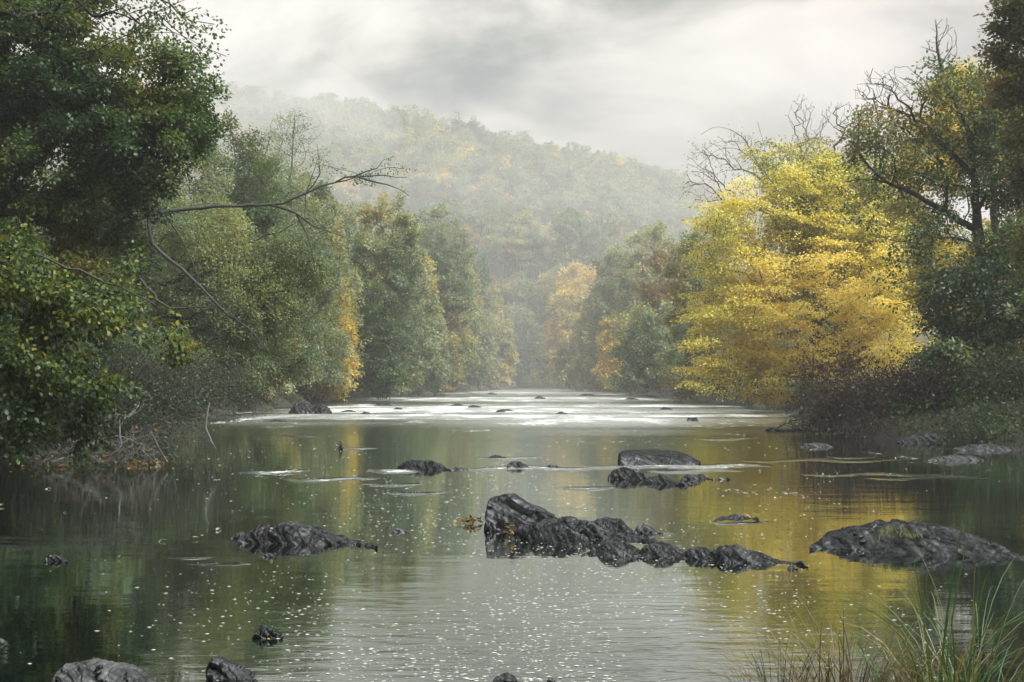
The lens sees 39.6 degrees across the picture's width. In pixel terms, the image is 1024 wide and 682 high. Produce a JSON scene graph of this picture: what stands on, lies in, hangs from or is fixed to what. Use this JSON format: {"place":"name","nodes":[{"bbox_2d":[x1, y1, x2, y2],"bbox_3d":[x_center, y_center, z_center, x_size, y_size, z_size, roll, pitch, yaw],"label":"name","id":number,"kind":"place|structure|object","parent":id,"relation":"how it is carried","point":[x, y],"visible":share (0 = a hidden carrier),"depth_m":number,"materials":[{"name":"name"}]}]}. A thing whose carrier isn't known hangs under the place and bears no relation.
{"place":"outdoors","nodes":[
{"label":"outdoors","id":0,"kind":"place"},
{"bbox_2d":[0,388,1023,681],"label":"water","id":1,"kind":"structure","parent":0,"point":[148,588],"depth_m":12.40,"materials":[{"name":"liquid"}]},
{"bbox_2d":[51,658,156,681],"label":"rock","id":2,"kind":"object","parent":1,"relation":"on","point":[97,670],"visible":1,"depth_m":7.05,"materials":[{"name":"grey stone"}]},
{"bbox_2d":[30,416,179,468],"bbox_3d":[-6.880,1.760,23.953,2.571,1.124,1.672,0,-2,0],"label":"brushwood","id":3,"kind":"object","parent":1,"relation":"on","point":[104,455],"visible":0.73,"depth_m":23.87,"materials":[{"name":"plant"}]},
{"bbox_2d":[204,656,257,681],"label":"rock","id":4,"kind":"object","parent":1,"relation":"on","point":[219,667],"visible":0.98,"depth_m":7.12,"materials":[{"name":"stone"}]},
{"bbox_2d":[252,624,282,639],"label":"rock","id":5,"kind":"object","parent":1,"relation":"on","point":[264,631],"visible":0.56,"depth_m":8.22,"materials":[{"name":"stone"}]},
{"bbox_2d":[237,522,377,549],"bbox_3d":[-1.729,1.898,13.120,1.435,0.455,1.099,0,-2,15],"label":"rock","id":6,"kind":"object","parent":1,"relation":"on","point":[291,533],"visible":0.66,"depth_m":12.94,"materials":[{"name":"stone"}]},
{"bbox_2d":[288,402,331,413],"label":"rock","id":7,"kind":"object","parent":1,"relation":"in","point":[302,408],"visible":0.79,"depth_m":60.93,"materials":[{"name":"stone"}]},
{"bbox_2d":[398,460,450,470],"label":"rock","id":8,"kind":"object","parent":1,"relation":"on","point":[421,464],"visible":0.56,"depth_m":23.56,"materials":[{"name":"stone"}]},
{"bbox_2d":[27,430,982,681],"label":"foam flecks","id":9,"kind":"object","parent":1,"relation":"on","point":[509,612],"visible":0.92,"depth_m":8.77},
{"bbox_2d":[484,493,556,531],"bbox_3d":[0.103,1.857,14.390,0.765,0.605,1.328,0,-2,0],"label":"rock","id":10,"kind":"object","parent":1,"relation":"on","point":[513,508],"visible":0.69,"depth_m":14.06,"materials":[{"name":"stone"}]},
{"bbox_2d":[511,518,598,548],"bbox_3d":[0.381,1.892,13.058,0.685,0.466,1.763,1,-2,-21],"label":"rock","id":11,"kind":"object","parent":1,"relation":"on","point":[548,531],"visible":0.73,"depth_m":13.04,"materials":[{"name":"stone"}]},
{"bbox_2d":[552,516,657,542],"bbox_3d":[0.964,1.905,13.425,1.586,0.458,0.807,-1,-2,39],"label":"rock","id":12,"kind":"object","parent":1,"relation":"on","point":[590,530],"visible":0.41,"depth_m":13.39,"materials":[{"name":"stone"}]},
{"bbox_2d":[590,517,633,534],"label":"rock","id":13,"kind":"object","parent":1,"relation":"on","point":[613,524],"visible":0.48,"depth_m":13.89,"materials":[{"name":"stone"}]},
{"bbox_2d":[581,537,666,558],"bbox_3d":[0.933,1.895,12.193,0.721,0.412,0.867,0,-2,0],"label":"rock","id":14,"kind":"object","parent":1,"relation":"on","point":[616,547],"visible":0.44,"depth_m":12.08,"materials":[{"name":"stone"}]},
{"bbox_2d":[607,467,645,480],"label":"rock","id":15,"kind":"object","parent":1,"relation":"on","point":[624,473],"visible":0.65,"depth_m":21.17,"materials":[{"name":"stone"}]},
{"bbox_2d":[626,541,683,558],"bbox_3d":[1.266,1.903,12.063,0.637,0.390,0.828,0,-2,0],"label":"rock","id":16,"kind":"object","parent":1,"relation":"on","point":[661,549],"visible":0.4,"depth_m":11.97,"materials":[{"name":"stone"}]},
{"bbox_2d":[618,449,700,464],"bbox_3d":[2.576,2.229,26.112,1.473,0.479,3.473,0,-2,0],"label":"rock","id":17,"kind":"object","parent":1,"relation":"on","point":[647,457],"visible":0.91,"depth_m":24.85,"materials":[{"name":"stone"}]},
{"bbox_2d":[672,546,716,559],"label":"rock","id":18,"kind":"object","parent":1,"relation":"on","point":[696,553],"visible":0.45,"depth_m":11.81,"materials":[{"name":"stone"}]},
{"bbox_2d":[701,544,807,567],"bbox_3d":[2.023,1.885,11.697,1.002,0.408,0.732,-1,-2,23],"label":"rock","id":19,"kind":"object","parent":1,"relation":"on","point":[736,553],"visible":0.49,"depth_m":11.61,"materials":[{"name":"stone"}]},
{"bbox_2d":[809,519,1023,559],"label":"rock","id":20,"kind":"object","parent":1,"relation":"on","point":[943,542],"visible":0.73,"depth_m":12.37,"materials":[{"name":"stone"}]},
{"bbox_2d":[927,455,984,460],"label":"rock","id":21,"kind":"object","parent":1,"relation":"on","point":[958,458],"visible":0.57,"depth_m":26.02,"materials":[{"name":"stone"}]},
{"bbox_2d":[0,124,1023,457],"bbox_3d":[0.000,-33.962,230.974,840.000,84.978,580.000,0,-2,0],"label":"ground","id":22,"kind":"structure","parent":0,"point":[884,434],"depth_m":70.47,"materials":[{"name":"brown soil"}]},
{"bbox_2d":[0,305,71,420],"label":"shrub","id":23,"kind":"object","parent":22,"relation":"on","point":[9,316],"visible":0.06,"depth_m":25.58,"materials":[{"name":"green plant"}]},
{"bbox_2d":[0,215,205,470],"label":"hazel tree","id":24,"kind":"object","parent":22,"relation":"on","point":[63,307],"visible":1,"depth_m":14.21,"materials":[{"name":"green plant"}]},
{"bbox_2d":[0,0,231,68],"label":"alder tree","id":25,"kind":"object","parent":22,"relation":"on","point":[38,13],"visible":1,"depth_m":18.19,"materials":[{"name":"green plant"}]},
{"bbox_2d":[0,0,233,391],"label":"oak tree","id":26,"kind":"object","parent":22,"relation":"on","point":[156,118],"visible":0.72,"depth_m":26.62,"materials":[{"name":"green plant"}]},
{"bbox_2d":[0,326,288,462],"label":"brushwood","id":27,"kind":"object","parent":22,"relation":"on","point":[174,393],"visible":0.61,"depth_m":29.62,"materials":[{"name":"green plant"}]},
{"bbox_2d":[154,143,256,405],"bbox_3d":[-12.431,-2.761,57.974,4.470,11.070,4.109,0,-2,0],"label":"tree","id":28,"kind":"object","parent":22,"relation":"on","point":[219,179],"visible":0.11,"depth_m":57.64,"materials":[{"name":"green plant"}]},
{"bbox_2d":[183,106,293,406],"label":"tree","id":29,"kind":"object","parent":22,"relation":"on","point":[259,215],"visible":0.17,"depth_m":67.99,"materials":[{"name":"green plant"}]},
{"bbox_2d":[85,146,417,404],"bbox_3d":[-8.709,-2.288,39.548,12.109,8.349,8.372,0,-2,0],"label":"willow tree","id":30,"kind":"object","parent":22,"relation":"on","point":[265,286],"visible":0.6,"depth_m":40.21,"materials":[{"name":"green plant"}]},
{"bbox_2d":[229,126,308,405],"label":"tree","id":31,"kind":"object","parent":22,"relation":"on","point":[284,219],"visible":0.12,"depth_m":72.74,"materials":[{"name":"green plant"}]},
{"bbox_2d":[254,107,333,209],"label":"alder tree","id":32,"kind":"object","parent":22,"relation":"on","point":[292,141],"visible":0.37,"depth_m":81.89,"materials":[{"name":"green plant"}]},
{"bbox_2d":[252,156,354,394],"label":"tree","id":33,"kind":"object","parent":22,"relation":"on","point":[312,373],"visible":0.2,"depth_m":79.43,"materials":[{"name":"green plant"}]},
{"bbox_2d":[279,170,359,399],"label":"tree","id":34,"kind":"object","parent":22,"relation":"on","point":[337,242],"visible":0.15,"depth_m":87.72,"materials":[{"name":"green plant"}]},
{"bbox_2d":[308,277,362,401],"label":"tree","id":35,"kind":"object","parent":22,"relation":"on","point":[351,328],"visible":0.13,"depth_m":89.60,"materials":[{"name":"yellow plant"}]},
{"bbox_2d":[312,198,373,394],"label":"tree","id":36,"kind":"object","parent":22,"relation":"on","point":[354,281],"visible":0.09,"depth_m":93.46,"materials":[{"name":"green plant"}]},
{"bbox_2d":[328,170,359,199],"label":"hillside tree","id":37,"kind":"object","parent":22,"relation":"on","point":[349,186],"visible":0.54,"depth_m":337.61,"materials":[{"name":"green plant"}]},
{"bbox_2d":[341,172,377,208],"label":"hillside tree","id":38,"kind":"object","parent":22,"relation":"on","point":[369,195],"visible":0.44,"depth_m":330.20,"materials":[{"name":"green plant"}]},
{"bbox_2d":[336,202,389,392],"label":"tree","id":39,"kind":"object","parent":22,"relation":"on","point":[362,228],"visible":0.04,"depth_m":111.80,"materials":[{"name":"green plant"}]},
{"bbox_2d":[323,271,414,399],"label":"tree","id":40,"kind":"object","parent":22,"relation":"on","point":[382,338],"visible":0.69,"depth_m":94.97,"materials":[{"name":"green plant"}]},
{"bbox_2d":[339,186,446,397],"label":"tree","id":41,"kind":"object","parent":22,"relation":"on","point":[399,271],"visible":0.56,"depth_m":102.72,"materials":[{"name":"green plant"}]},
{"bbox_2d":[357,295,453,396],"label":"tree","id":42,"kind":"object","parent":22,"relation":"on","point":[440,376],"visible":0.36,"depth_m":115.27,"materials":[{"name":"green plant"}]},
{"bbox_2d":[390,177,425,209],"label":"hillside tree","id":43,"kind":"object","parent":22,"relation":"on","point":[414,193],"visible":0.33,"depth_m":333.07,"materials":[{"name":"green plant"}]},
{"bbox_2d":[379,247,446,389],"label":"tree","id":44,"kind":"object","parent":22,"relation":"on","point":[428,295],"visible":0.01,"depth_m":121.78,"materials":[{"name":"green plant"}]},
{"bbox_2d":[387,223,484,387],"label":"tree","id":45,"kind":"object","parent":22,"relation":"on","point":[454,290],"visible":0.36,"depth_m":126.81,"materials":[{"name":"green plant"}]},
{"bbox_2d":[426,196,469,226],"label":"hillside tree","id":46,"kind":"object","parent":22,"relation":"on","point":[454,210],"visible":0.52,"depth_m":259.86,"materials":[{"name":"green plant"}]},
{"bbox_2d":[429,176,466,199],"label":"hillside tree","id":47,"kind":"object","parent":22,"relation":"on","point":[442,187],"visible":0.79,"depth_m":341.41,"materials":[{"name":"green plant"}]},
{"bbox_2d":[416,203,481,390],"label":"tree","id":48,"kind":"object","parent":22,"relation":"on","point":[436,213],"visible":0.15,"depth_m":149.50,"materials":[{"name":"green plant"}]},
{"bbox_2d":[14,81,908,342],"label":"hillside forest","id":49,"kind":"object","parent":22,"relation":"on","point":[521,166],"visible":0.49,"depth_m":397.19,"materials":[{"name":"green plant"}]},
{"bbox_2d":[452,223,483,260],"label":"hillside tree","id":50,"kind":"object","parent":22,"relation":"on","point":[470,232],"visible":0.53,"depth_m":251.41,"materials":[{"name":"green plant"}]},
{"bbox_2d":[446,285,492,391],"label":"tree","id":51,"kind":"object","parent":22,"relation":"on","point":[473,378],"visible":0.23,"depth_m":148.68,"materials":[{"name":"green plant"}]},
{"bbox_2d":[454,246,501,371],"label":"tree","id":52,"kind":"object","parent":22,"relation":"on","point":[486,302],"visible":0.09,"depth_m":181.34,"materials":[{"name":"green plant"}]},
{"bbox_2d":[459,209,503,267],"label":"hillside tree","id":53,"kind":"object","parent":22,"relation":"on","point":[476,225],"visible":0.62,"depth_m":257.57,"materials":[{"name":"green plant"}]},
{"bbox_2d":[468,309,500,389],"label":"tree","id":54,"kind":"object","parent":22,"relation":"on","point":[491,348],"visible":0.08,"depth_m":171.42,"materials":[{"name":"green plant"}]},
{"bbox_2d":[471,230,506,276],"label":"hillside tree","id":55,"kind":"object","parent":22,"relation":"on","point":[496,244],"visible":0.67,"depth_m":251.58,"materials":[{"name":"green plant"}]},
{"bbox_2d":[477,280,517,380],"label":"tree","id":56,"kind":"object","parent":22,"relation":"on","point":[499,299],"visible":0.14,"depth_m":207.46,"materials":[{"name":"green plant"}]},
{"bbox_2d":[489,317,518,387],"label":"tree","id":57,"kind":"object","parent":22,"relation":"on","point":[510,354],"visible":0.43,"depth_m":187.02,"materials":[{"name":"yellow plant"}]},
{"bbox_2d":[483,274,528,298],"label":"tree","id":58,"kind":"object","parent":22,"relation":"on","point":[507,293],"visible":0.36,"depth_m":248.83,"materials":[{"name":"green plant"}]},
{"bbox_2d":[486,204,531,276],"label":"hillside tree","id":59,"kind":"object","parent":22,"relation":"on","point":[525,215],"visible":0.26,"depth_m":268.20,"materials":[{"name":"green plant"}]},
{"bbox_2d":[0,363,1023,452],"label":"ground cover","id":60,"kind":"object","parent":22,"relation":"on","point":[1007,428],"visible":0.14,"depth_m":34.91,"materials":[{"name":"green plant"}]},
{"bbox_2d":[497,224,534,276],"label":"hillside tree","id":61,"kind":"object","parent":22,"relation":"on","point":[523,257],"visible":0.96,"depth_m":253.88,"materials":[{"name":"green plant"}]},
{"bbox_2d":[494,216,542,275],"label":"hillside tree","id":62,"kind":"object","parent":22,"relation":"on","point":[507,258],"visible":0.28,"depth_m":261.08,"materials":[{"name":"green plant"}]},
{"bbox_2d":[496,302,542,368],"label":"tree","id":63,"kind":"object","parent":22,"relation":"on","point":[521,332],"visible":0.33,"depth_m":230.52,"materials":[{"name":"green plant"}]},
{"bbox_2d":[506,272,540,312],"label":"hillside tree","id":64,"kind":"object","parent":22,"relation":"on","point":[531,290],"visible":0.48,"depth_m":241.07,"materials":[{"name":"green plant"}]},
{"bbox_2d":[507,333,545,374],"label":"tree","id":65,"kind":"object","parent":22,"relation":"on","point":[526,349],"visible":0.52,"depth_m":226.22,"materials":[{"name":"green plant"}]},
{"bbox_2d":[515,193,543,220],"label":"hillside tree","id":66,"kind":"object","parent":22,"relation":"on","point":[535,202],"visible":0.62,"depth_m":333.89,"materials":[{"name":"green plant"}]},
{"bbox_2d":[516,259,545,289],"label":"hillside tree","id":67,"kind":"object","parent":22,"relation":"on","point":[541,267],"visible":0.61,"depth_m":249.94,"materials":[{"name":"green plant"}]},
{"bbox_2d":[520,229,549,271],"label":"hillside tree","id":68,"kind":"object","parent":22,"relation":"on","point":[538,242],"visible":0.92,"depth_m":255.97,"materials":[{"name":"green plant"}]},
{"bbox_2d":[529,332,570,386],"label":"tree","id":69,"kind":"object","parent":22,"relation":"on","point":[536,365],"visible":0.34,"depth_m":214.80,"materials":[{"name":"green plant"}]},
{"bbox_2d":[540,194,577,222],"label":"hillside tree","id":70,"kind":"object","parent":22,"relation":"on","point":[553,207],"visible":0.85,"depth_m":338.27,"materials":[{"name":"green plant"}]},
{"bbox_2d":[531,263,588,340],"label":"tree","id":71,"kind":"object","parent":22,"relation":"on","point":[548,290],"visible":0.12,"depth_m":235.19,"materials":[{"name":"green plant"}]},
{"bbox_2d":[539,285,585,385],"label":"tree","id":72,"kind":"object","parent":22,"relation":"on","point":[556,332],"visible":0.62,"depth_m":204.08,"materials":[{"name":"yellow plant"}]},
{"bbox_2d":[547,231,585,266],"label":"hillside tree","id":73,"kind":"object","parent":22,"relation":"on","point":[556,250],"visible":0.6,"depth_m":260.51,"materials":[{"name":"green plant"}]},
{"bbox_2d":[548,205,589,264],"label":"hillside tree","id":74,"kind":"object","parent":22,"relation":"on","point":[569,222],"visible":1,"depth_m":252.93,"materials":[{"name":"green plant"}]},
{"bbox_2d":[549,330,593,390],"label":"tree","id":75,"kind":"object","parent":22,"relation":"on","point":[566,352],"visible":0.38,"depth_m":176.81,"materials":[{"name":"green plant"}]},
{"bbox_2d":[546,259,598,380],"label":"tree","id":76,"kind":"object","parent":22,"relation":"on","point":[576,285],"visible":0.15,"depth_m":224.15,"materials":[{"name":"yellow plant"}]},
{"bbox_2d":[569,280,616,390],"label":"tree","id":77,"kind":"object","parent":22,"relation":"on","point":[577,359],"visible":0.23,"depth_m":167.24,"materials":[{"name":"green plant"}]},
{"bbox_2d":[585,233,618,279],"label":"hillside tree","id":78,"kind":"object","parent":22,"relation":"on","point":[601,248],"visible":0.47,"depth_m":257.92,"materials":[{"name":"green plant"}]},
{"bbox_2d":[575,206,629,277],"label":"hillside tree","id":79,"kind":"object","parent":22,"relation":"on","point":[594,233],"visible":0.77,"depth_m":262.52,"materials":[{"name":"green plant"}]},
{"bbox_2d":[589,202,617,229],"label":"hillside tree","id":80,"kind":"object","parent":22,"relation":"on","point":[598,214],"visible":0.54,"depth_m":330.69,"materials":[{"name":"green plant"}]},
{"bbox_2d":[581,242,647,385],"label":"tree","id":81,"kind":"object","parent":22,"relation":"on","point":[604,299],"visible":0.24,"depth_m":159.11,"materials":[{"name":"green plant"}]},
{"bbox_2d":[590,310,649,392],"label":"tree","id":82,"kind":"object","parent":22,"relation":"on","point":[608,336],"visible":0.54,"depth_m":139.17,"materials":[{"name":"yellow plant"}]},
{"bbox_2d":[609,208,652,236],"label":"hillside tree","id":83,"kind":"object","parent":22,"relation":"on","point":[637,218],"visible":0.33,"depth_m":324.50,"materials":[{"name":"green plant"}]},
{"bbox_2d":[607,262,668,390],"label":"tree","id":84,"kind":"object","parent":22,"relation":"on","point":[625,303],"visible":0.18,"depth_m":144.52,"materials":[{"name":"green plant"}]},
{"bbox_2d":[604,298,690,395],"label":"tree","id":85,"kind":"object","parent":22,"relation":"on","point":[634,359],"visible":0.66,"depth_m":110.83,"materials":[{"name":"green plant"}]},
{"bbox_2d":[614,220,689,376],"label":"tree","id":86,"kind":"object","parent":22,"relation":"on","point":[656,233],"visible":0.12,"depth_m":149.13,"materials":[{"name":"green plant"}]},
{"bbox_2d":[625,242,702,393],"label":"tree","id":87,"kind":"object","parent":22,"relation":"on","point":[651,292],"visible":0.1,"depth_m":117.27,"materials":[{"name":"green plant"}]},
{"bbox_2d":[652,216,735,401],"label":"tree","id":88,"kind":"object","parent":22,"relation":"on","point":[689,284],"visible":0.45,"depth_m":91.28,"materials":[{"name":"green plant"}]},
{"bbox_2d":[672,124,804,382],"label":"birch tree","id":89,"kind":"object","parent":22,"relation":"on","point":[714,175],"visible":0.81,"depth_m":80.22,"materials":[{"name":"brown plant"}]},
{"bbox_2d":[707,626,831,681],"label":"grass tuft","id":90,"kind":"object","parent":22,"relation":"on","point":[782,679],"visible":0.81,"depth_m":6.59,"materials":[{"name":"green plant"}]},
{"bbox_2d":[772,94,854,345],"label":"sparse tree","id":91,"kind":"object","parent":22,"relation":"on","point":[807,139],"visible":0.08,"depth_m":84.20,"materials":[{"name":"brown plant"}]},
{"bbox_2d":[669,135,968,410],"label":"beech tree","id":92,"kind":"object","parent":22,"relation":"on","point":[811,240],"visible":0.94,"depth_m":65.49,"materials":[{"name":"yellow plant"}]},
{"bbox_2d":[666,587,985,681],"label":"grass tuft","id":93,"kind":"object","parent":22,"relation":"on","point":[844,676],"visible":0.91,"depth_m":6.43,"materials":[{"name":"green plant"}]},
{"bbox_2d":[779,337,877,409],"bbox_3d":[9.255,0.986,41.515,1.902,2.197,2.684,1,-2,-36],"label":"brushwood","id":94,"kind":"object","parent":22,"relation":"on","point":[815,361],"visible":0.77,"depth_m":41.76,"materials":[{"name":"plant"}]},
{"bbox_2d":[800,102,866,377],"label":"sparse tree","id":95,"kind":"object","parent":22,"relation":"on","point":[837,142],"visible":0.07,"depth_m":82.15,"materials":[{"name":"brown plant"}]},
{"bbox_2d":[844,71,936,363],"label":"sparse tree","id":96,"kind":"object","parent":22,"relation":"on","point":[880,149],"visible":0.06,"depth_m":78.00,"materials":[{"name":"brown plant"}]},
{"bbox_2d":[760,486,1023,681],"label":"sedge clump","id":97,"kind":"object","parent":22,"relation":"on","point":[972,654],"visible":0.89,"depth_m":6.49,"materials":[{"name":"green plant"}]},
{"bbox_2d":[781,338,1021,438],"bbox_3d":[9.786,1.426,36.846,7.005,3.016,4.705,-1,-2,40],"label":"brushwood","id":98,"kind":"object","parent":22,"relation":"on","point":[866,413],"visible":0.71,"depth_m":36.62,"materials":[{"name":"plant"}]},
{"bbox_2d":[897,432,950,443],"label":"rock","id":99,"kind":"object","parent":22,"relation":"on","point":[929,438],"visible":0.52,"depth_m":32.90,"materials":[{"name":"stone"}]},
{"bbox_2d":[833,18,1023,384],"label":"oak tree","id":100,"kind":"object","parent":22,"relation":"on","point":[980,283],"visible":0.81,"depth_m":37.43,"materials":[{"name":"green plant"}]},
{"bbox_2d":[873,55,1023,361],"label":"maple tree","id":101,"kind":"object","parent":22,"relation":"on","point":[902,211],"visible":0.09,"depth_m":57.49,"materials":[{"name":"green plant"}]},
{"bbox_2d":[931,324,1023,445],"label":"brushwood","id":102,"kind":"object","parent":22,"relation":"on","point":[996,370],"visible":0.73,"depth_m":34.10,"materials":[{"name":"green plant"}]},
{"bbox_2d":[953,443,1019,450],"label":"rock","id":103,"kind":"object","parent":22,"relation":"on","point":[983,447],"visible":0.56,"depth_m":29.65,"materials":[{"name":"stone"}]},
{"bbox_2d":[970,0,1023,301],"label":"tree","id":104,"kind":"object","parent":22,"relation":"on","point":[1008,78],"visible":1,"depth_m":31.04,"materials":[{"name":"green plant"}]},
{"bbox_2d":[981,287,1023,355],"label":"shrub","id":105,"kind":"object","parent":22,"relation":"on","point":[1012,311],"visible":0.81,"depth_m":35.65,"materials":[{"name":"green plant"}]},
{"bbox_2d":[11,0,1023,238],"label":"sky","id":106,"kind":"structure","parent":0,"point":[644,79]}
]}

